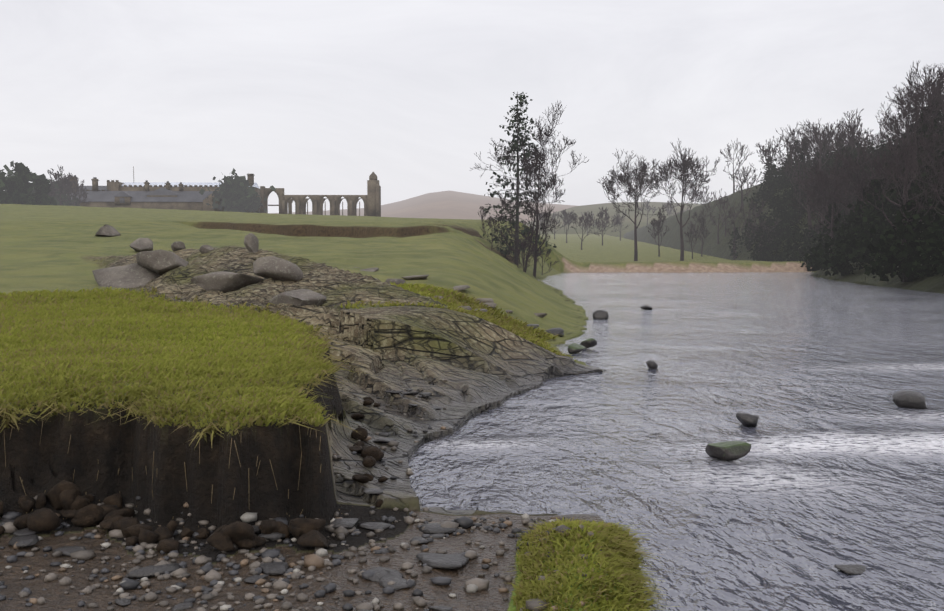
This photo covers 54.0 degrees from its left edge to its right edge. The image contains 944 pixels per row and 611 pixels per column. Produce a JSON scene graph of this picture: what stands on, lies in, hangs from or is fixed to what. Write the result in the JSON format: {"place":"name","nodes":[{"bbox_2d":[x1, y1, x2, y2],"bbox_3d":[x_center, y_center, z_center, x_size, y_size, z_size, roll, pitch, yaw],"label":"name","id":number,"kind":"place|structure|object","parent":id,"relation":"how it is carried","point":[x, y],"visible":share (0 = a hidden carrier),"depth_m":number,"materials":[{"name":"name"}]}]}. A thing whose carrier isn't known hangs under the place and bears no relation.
{"place":"outdoors","nodes":[
{"label":"outdoors","id":0,"kind":"place"},
{"bbox_2d":[0,281,676,610],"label":"grass","id":1,"kind":"structure","parent":0,"point":[230,341],"depth_m":6.17,"materials":[{"name":"green plant"}]},
{"bbox_2d":[270,191,574,223],"bbox_3d":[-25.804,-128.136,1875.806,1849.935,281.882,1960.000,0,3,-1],"label":"distant hill","id":2,"kind":"structure","parent":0,"point":[449,205],"depth_m":1607.80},
{"bbox_2d":[0,168,943,610],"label":"ground terrain","id":3,"kind":"structure","parent":0,"point":[480,364],"depth_m":9.52,"materials":[{"name":"green plant"}]},
{"bbox_2d":[47,166,89,205],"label":"bare tree","id":4,"kind":"object","parent":3,"relation":"on","point":[66,182],"visible":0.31,"depth_m":237.72,"materials":[{"name":"grey plant"}]},
{"bbox_2d":[0,161,275,212],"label":"evergreen tree","id":5,"kind":"object","parent":3,"relation":"on","point":[237,192],"visible":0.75,"depth_m":265.36,"materials":[{"name":"green plant"}]},
{"bbox_2d":[0,397,387,552],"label":"soil clods","id":6,"kind":"object","parent":3,"relation":"on","point":[76,506],"visible":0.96,"depth_m":4.71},
{"bbox_2d":[4,388,392,553],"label":"bank roots","id":7,"kind":"object","parent":3,"relation":"on","point":[184,462],"visible":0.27,"depth_m":4.98,"materials":[{"name":"brown wood"}]},
{"bbox_2d":[70,166,380,216],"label":"abbey ruins","id":8,"kind":"object","parent":3,"relation":"on","point":[371,199],"visible":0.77,"depth_m":296.20,"materials":[{"name":"grey stone"}]},
{"bbox_2d":[70,175,181,202],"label":"chimneys","id":9,"kind":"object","parent":8,"relation":"attached to","point":[122,200],"depth_m":287.37,"materials":[{"name":"grey stone"}]},
{"bbox_2d":[70,186,225,201],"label":"abbey slate roofs","id":10,"kind":"structure","parent":8,"relation":"on","point":[138,196],"depth_m":289.62,"materials":[{"name":"grey stone"}]},
{"bbox_2d":[122,182,259,188],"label":"abbey lead roof","id":11,"kind":"structure","parent":8,"relation":"on","point":[172,183],"depth_m":300.14,"materials":[{"name":"grey metal"}]},
{"bbox_2d":[0,378,601,610],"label":"pebbles","id":12,"kind":"object","parent":3,"relation":"on","point":[310,562],"visible":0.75,"depth_m":4.29,"materials":[{"name":"grey stone"}]},
{"bbox_2d":[92,224,546,317],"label":"boulders","id":13,"kind":"object","parent":3,"relation":"on","point":[147,267],"visible":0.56,"depth_m":16.79,"materials":[{"name":"grey stone"}]},
{"bbox_2d":[0,305,926,610],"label":"rocks","id":14,"kind":"object","parent":3,"relation":"on","point":[384,575],"visible":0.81,"depth_m":4.53,"materials":[{"name":"grey stone"}]},
{"bbox_2d":[479,92,556,265],"bbox_3d":[3.197,-8.665,63.523,5.392,12.043,4.676,0,3,-1],"label":"conifer tree","id":15,"kind":"object","parent":3,"relation":"on","point":[514,141],"depth_m":63.55,"materials":[{"name":"green plant"}]},
{"bbox_2d":[470,101,588,277],"bbox_3d":[3.659,-8.002,65.929,7.989,12.100,16.697,0,3,-1],"label":"bare tree","id":16,"kind":"object","parent":3,"relation":"on","point":[531,246],"visible":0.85,"depth_m":61.47,"materials":[{"name":"plant"}]},
{"bbox_2d":[534,138,761,260],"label":"bare trees","id":17,"kind":"object","parent":3,"relation":"on","point":[684,166],"visible":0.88,"depth_m":122.57,"materials":[{"name":"grey plant"}]},
{"bbox_2d":[715,60,943,282],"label":"bare tree","id":18,"kind":"object","parent":3,"relation":"on","point":[915,100],"visible":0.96,"depth_m":74.09,"materials":[{"name":"plant"}]},
{"bbox_2d":[727,102,943,281],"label":"ivy tree","id":19,"kind":"object","parent":18,"relation":"attached to","point":[866,237],"visible":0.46,"depth_m":63.67,"materials":[{"name":"green plant"}]},
{"bbox_2d":[0,0,943,212],"label":"sky","id":20,"kind":"structure","parent":0,"point":[302,97],"materials":[{"name":"white"}]},
{"bbox_2d":[525,202,701,237],"bbox_3d":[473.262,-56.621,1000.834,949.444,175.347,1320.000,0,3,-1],"label":"hill ridge","id":21,"kind":"structure","parent":0,"point":[596,210],"depth_m":728.68,"materials":[{"name":"green plant"}]},
{"bbox_2d":[408,272,943,610],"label":"river water","id":22,"kind":"structure","parent":0,"point":[841,462],"depth_m":7.61,"materials":[{"name":"grey liquid"}]},
{"bbox_2d":[568,338,750,460],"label":"mossy rocks","id":23,"kind":"object","parent":22,"relation":"on","point":[729,450],"visible":0.94,"depth_m":6.92,"materials":[{"name":"grey stone"}]}
]}

